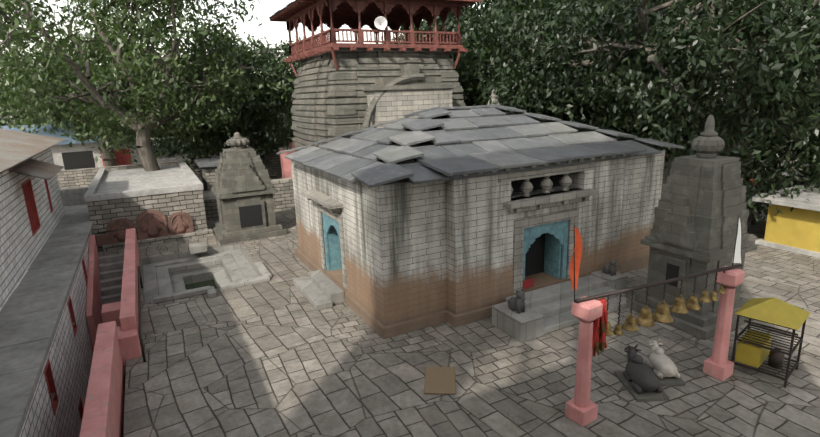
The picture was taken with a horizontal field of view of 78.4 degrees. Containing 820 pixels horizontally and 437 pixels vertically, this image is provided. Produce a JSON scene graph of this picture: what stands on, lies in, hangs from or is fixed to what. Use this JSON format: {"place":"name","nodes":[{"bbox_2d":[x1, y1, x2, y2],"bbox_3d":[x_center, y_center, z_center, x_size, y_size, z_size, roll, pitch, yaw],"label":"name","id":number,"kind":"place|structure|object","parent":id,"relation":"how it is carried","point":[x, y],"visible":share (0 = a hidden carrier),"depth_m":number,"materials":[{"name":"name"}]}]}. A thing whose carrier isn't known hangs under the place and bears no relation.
{"place":"outdoors","nodes":[
{"label":"outdoors","id":0,"kind":"place"},
{"bbox_2d":[0,0,733,111],"label":"sky","id":1,"kind":"structure","parent":0,"point":[274,31],"materials":[{"name":"white"}]},
{"bbox_2d":[291,48,465,150],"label":"temple tower","id":2,"kind":"structure","parent":0,"point":[330,101],"depth_m":21.57,"materials":[{"name":"grey stone"}]},
{"bbox_2d":[270,0,481,76],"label":"balcony","id":3,"kind":"structure","parent":2,"relation":"on","point":[355,16],"depth_m":22.17,"materials":[{"name":"red wood"}]},
{"bbox_2d":[269,0,296,17],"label":"roof edge","id":4,"kind":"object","parent":3,"relation":"on","point":[287,5],"depth_m":22.79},
{"bbox_2d":[374,16,386,29],"bbox_3d":[-1.270,-8.035,20.715,0.494,0.532,0.582,-9,16,-27],"label":"loudspeaker horn","id":5,"kind":"object","parent":3,"relation":"attached to","point":[380,22],"visible":1,"depth_m":20.62,"materials":[{"name":"white metal"}]},
{"bbox_2d":[362,60,455,131],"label":"tower gable","id":6,"kind":"structure","parent":2,"relation":"attached to","point":[411,89],"depth_m":20.91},
{"bbox_2d":[0,87,819,436],"bbox_3d":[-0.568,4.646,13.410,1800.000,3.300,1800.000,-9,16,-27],"label":"courtyard ground","id":7,"kind":"structure","parent":0,"point":[276,355],"depth_m":11.24,"materials":[{"name":"stone"}]},
{"bbox_2d":[0,148,93,436],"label":"building walls","id":8,"kind":"structure","parent":7,"relation":"on","point":[42,278],"depth_m":13.32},
{"bbox_2d":[0,128,64,179],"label":"tin building roofs","id":9,"kind":"structure","parent":8,"relation":"on","point":[19,150],"depth_m":16.85,"materials":[{"name":"grey metal"}]},
{"bbox_2d":[21,178,92,422],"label":"red windows","id":10,"kind":"structure","parent":8,"relation":"in","point":[30,202],"depth_m":16.51,"materials":[{"name":"red wood"}]},
{"bbox_2d":[1,122,141,169],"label":"building","id":11,"kind":"structure","parent":7,"relation":"on","point":[77,155],"depth_m":42.52,"materials":[{"name":"paint"}]},
{"bbox_2d":[0,18,181,166],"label":"tree","id":12,"kind":"object","parent":7,"relation":"on","point":[97,76],"depth_m":38.30,"materials":[{"name":"green plant"}]},
{"bbox_2d":[79,228,140,436],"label":"pink parapet walls","id":13,"kind":"structure","parent":7,"relation":"on","point":[113,328],"depth_m":12.09,"materials":[{"name":"paint"}]},
{"bbox_2d":[98,253,123,304],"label":"lane stairs","id":14,"kind":"structure","parent":7,"relation":"on","point":[111,270],"depth_m":20.10,"materials":[{"name":"stone"}]},
{"bbox_2d":[97,228,145,361],"bbox_3d":[-9.125,1.919,16.630,1.147,1.025,10.852,-12,17,-34],"label":"iron pipe rail","id":15,"kind":"object","parent":7,"relation":"on","point":[139,315],"visible":0.96,"depth_m":13.61,"materials":[{"name":"metal"}]},
{"bbox_2d":[0,0,294,170],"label":"tree","id":16,"kind":"object","parent":7,"relation":"on","point":[140,34],"depth_m":27.75,"materials":[{"name":"green plant"}]},
{"bbox_2d":[0,76,295,158],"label":"bushes","id":17,"kind":"object","parent":7,"relation":"on","point":[165,148],"depth_m":57.54,"materials":[{"name":"green plant"}]},
{"bbox_2d":[84,161,213,251],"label":"stone platform","id":18,"kind":"structure","parent":7,"relation":"on","point":[133,194],"depth_m":22.62,"materials":[{"name":"concrete"}]},
{"bbox_2d":[95,210,193,245],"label":"relief panels","id":19,"kind":"object","parent":18,"relation":"on","point":[151,224],"visible":0.96,"depth_m":22.09,"materials":[{"name":"stone"}]},
{"bbox_2d":[56,141,295,220],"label":"low walls","id":20,"kind":"structure","parent":7,"relation":"on","point":[277,165],"depth_m":34.04,"materials":[{"name":"stone"}]},
{"bbox_2d":[141,242,271,303],"bbox_3d":[-7.606,2.549,18.709,4.020,1.900,5.950,-9,16,-27],"label":"stone water basin","id":21,"kind":"object","parent":7,"relation":"on","point":[198,269],"visible":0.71,"depth_m":19.79,"materials":[{"name":"stone"}]},
{"bbox_2d":[140,31,301,172],"bbox_3d":[-12.411,-8.609,39.173,16.450,11.843,13.519,-9,16,-27],"label":"tree","id":22,"kind":"object","parent":7,"relation":"on","point":[249,107],"depth_m":36.35,"materials":[{"name":"green plant"}]},
{"bbox_2d":[211,132,286,244],"bbox_3d":[-7.678,-1.611,23.090,2.900,4.668,2.900,-9,16,-27],"label":"shrine","id":23,"kind":"object","parent":7,"relation":"on","point":[243,189],"visible":1,"depth_m":22.24,"materials":[{"name":"grey stone"}]},
{"bbox_2d":[260,67,296,145],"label":"tree","id":24,"kind":"object","parent":7,"relation":"on","point":[283,102],"depth_m":55.10,"materials":[{"name":"green plant"}]},
{"bbox_2d":[424,367,455,393],"bbox_3d":[0.653,3.502,10.910,0.660,0.032,1.040,-1,14,4],"label":"floor mat","id":25,"kind":"object","parent":7,"relation":"on","point":[439,380],"visible":0.98,"depth_m":10.84,"materials":[{"name":"brown fabric"}]},
{"bbox_2d":[293,270,627,342],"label":"entrance steps","id":26,"kind":"structure","parent":7,"relation":"on","point":[547,309],"depth_m":14.12,"materials":[{"name":"stone"}]},
{"bbox_2d":[508,259,616,313],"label":"stone statues","id":27,"kind":"object","parent":26,"relation":"on","point":[517,303],"visible":1,"depth_m":12.91,"materials":[{"name":"stone"}]},
{"bbox_2d":[291,150,664,338],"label":"temple mandapa walls","id":28,"kind":"structure","parent":7,"relation":"on","point":[421,256],"depth_m":13.62,"materials":[{"name":"white brick"}]},
{"bbox_2d":[322,213,568,279],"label":"blue doorways","id":29,"kind":"structure","parent":28,"relation":"on","point":[556,235],"depth_m":15.21,"materials":[{"name":"blue paint"}]},
{"bbox_2d":[301,154,625,292],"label":"door surrounds","id":30,"kind":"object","parent":28,"relation":"attached to","point":[329,206],"depth_m":14.24,"materials":[{"name":"grey stone"}]},
{"bbox_2d":[277,104,684,187],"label":"slate roof","id":31,"kind":"structure","parent":28,"relation":"on","point":[435,144],"depth_m":15.04,"materials":[{"name":"grey stone"}]},
{"bbox_2d":[487,89,498,104],"bbox_3d":[3.668,-4.907,22.127,0.900,1.540,0.900,-9,16,-27],"label":"finial","id":32,"kind":"object","parent":31,"relation":"on","point":[493,96],"visible":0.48,"depth_m":21.93,"materials":[{"name":"grey stone"}]},
{"bbox_2d":[523,278,533,288],"bbox_3d":[3.383,1.864,14.409,0.380,0.250,0.030,-9,16,-27],"label":"red door signboard","id":33,"kind":"object","parent":28,"relation":"attached to","point":[528,283],"depth_m":14.39},
{"bbox_2d":[369,0,598,120],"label":"tree","id":34,"kind":"object","parent":7,"relation":"on","point":[473,63],"depth_m":28.03,"materials":[{"name":"green plant"}]},
{"bbox_2d":[399,0,636,112],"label":"tree","id":35,"kind":"object","parent":7,"relation":"on","point":[451,21],"depth_m":29.00,"materials":[{"name":"green plant"}]},
{"bbox_2d":[427,0,819,154],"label":"tree","id":36,"kind":"object","parent":7,"relation":"on","point":[590,122],"depth_m":23.72,"materials":[{"name":"green plant"}]},
{"bbox_2d":[460,0,819,224],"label":"tree","id":37,"kind":"object","parent":7,"relation":"on","point":[769,93],"depth_m":18.27,"materials":[{"name":"green plant"}]},
{"bbox_2d":[614,361,685,401],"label":"nandi base slabs","id":38,"kind":"structure","parent":7,"relation":"on","point":[647,396],"depth_m":10.34,"materials":[{"name":"grey stone"}]},
{"bbox_2d":[623,343,662,393],"bbox_3d":[4.772,3.059,10.455,0.566,0.696,1.143,-2,14,0],"label":"black bull statue","id":39,"kind":"object","parent":38,"relation":"on","point":[640,375],"visible":1,"depth_m":10.20,"materials":[{"name":"stone"}]},
{"bbox_2d":[647,338,679,378],"bbox_3d":[5.438,2.989,10.896,0.486,0.597,0.980,-1,14,3],"label":"white bull statue","id":40,"kind":"object","parent":38,"relation":"on","point":[661,363],"visible":0.98,"depth_m":10.68,"materials":[{"name":"stone"}]},
{"bbox_2d":[565,266,744,426],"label":"pillars","id":41,"kind":"structure","parent":7,"relation":"on","point":[581,408],"depth_m":9.41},
{"bbox_2d":[570,224,581,302],"bbox_3d":[2.934,0.826,8.863,0.199,1.501,0.094,-4,14,-10],"label":"orange flag","id":42,"kind":"object","parent":41,"relation":"attached to","point":[575,263],"visible":0.92,"depth_m":8.86,"materials":[{"name":"fabric"}]},
{"bbox_2d":[592,298,607,356],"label":"red cloth tassels","id":43,"kind":"object","parent":41,"relation":"hanging from","point":[599,343],"visible":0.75,"depth_m":9.15,"materials":[{"name":"red fabric"}]},
{"bbox_2d":[575,264,742,322],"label":"iron bar chains","id":44,"kind":"object","parent":41,"relation":"attached to","point":[664,282],"visible":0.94,"depth_m":9.50,"materials":[{"name":"black metal"}]},
{"bbox_2d":[601,284,725,335],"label":"bells","id":45,"kind":"object","parent":44,"relation":"hanging from","point":[646,317],"visible":0.94,"depth_m":9.65,"materials":[{"name":"gold metal"}]},
{"bbox_2d":[732,216,740,265],"bbox_3d":[6.706,0.466,10.201,0.371,1.100,0.051,-10,16,-28],"label":"flag","id":46,"kind":"object","parent":41,"relation":"on","point":[737,254],"visible":0.88,"depth_m":10.19,"materials":[{"name":"fabric"}]},
{"bbox_2d":[589,118,732,156],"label":"bushes","id":47,"kind":"object","parent":7,"relation":"on","point":[689,140],"depth_m":23.49,"materials":[{"name":"green plant"}]},
{"bbox_2d":[662,154,673,183],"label":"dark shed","id":48,"kind":"structure","parent":7,"relation":"on","point":[666,173],"depth_m":19.12,"materials":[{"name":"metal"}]},
{"bbox_2d":[626,114,756,339],"bbox_3d":[7.559,-0.008,13.113,2.300,5.318,2.300,-9,16,-27],"label":"shrine","id":49,"kind":"object","parent":7,"relation":"on","point":[700,208],"visible":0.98,"depth_m":12.56,"materials":[{"name":"grey stone"}]},
{"bbox_2d":[731,297,810,387],"bbox_3d":[7.648,2.462,10.707,1.100,1.680,1.100,-14,18,-40],"label":"metal stand","id":50,"kind":"object","parent":7,"relation":"on","point":[753,348],"visible":0.96,"depth_m":10.54,"materials":[{"name":"metal"}]},
{"bbox_2d":[728,42,819,192],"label":"tree","id":51,"kind":"object","parent":7,"relation":"on","point":[815,170],"depth_m":20.04,"materials":[{"name":"green plant"}]},
{"bbox_2d":[744,172,816,224],"bbox_3d":[17.016,-4.812,38.822,23.500,1.650,29.000,-9,16,-27],"label":"bush","id":52,"kind":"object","parent":7,"relation":"on","point":[761,215],"depth_m":22.30,"materials":[{"name":"green plant"}]},
{"bbox_2d":[752,183,819,257],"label":"yellow building","id":53,"kind":"structure","parent":7,"relation":"on","point":[796,229],"depth_m":18.35,"materials":[{"name":"paint"}]}
]}

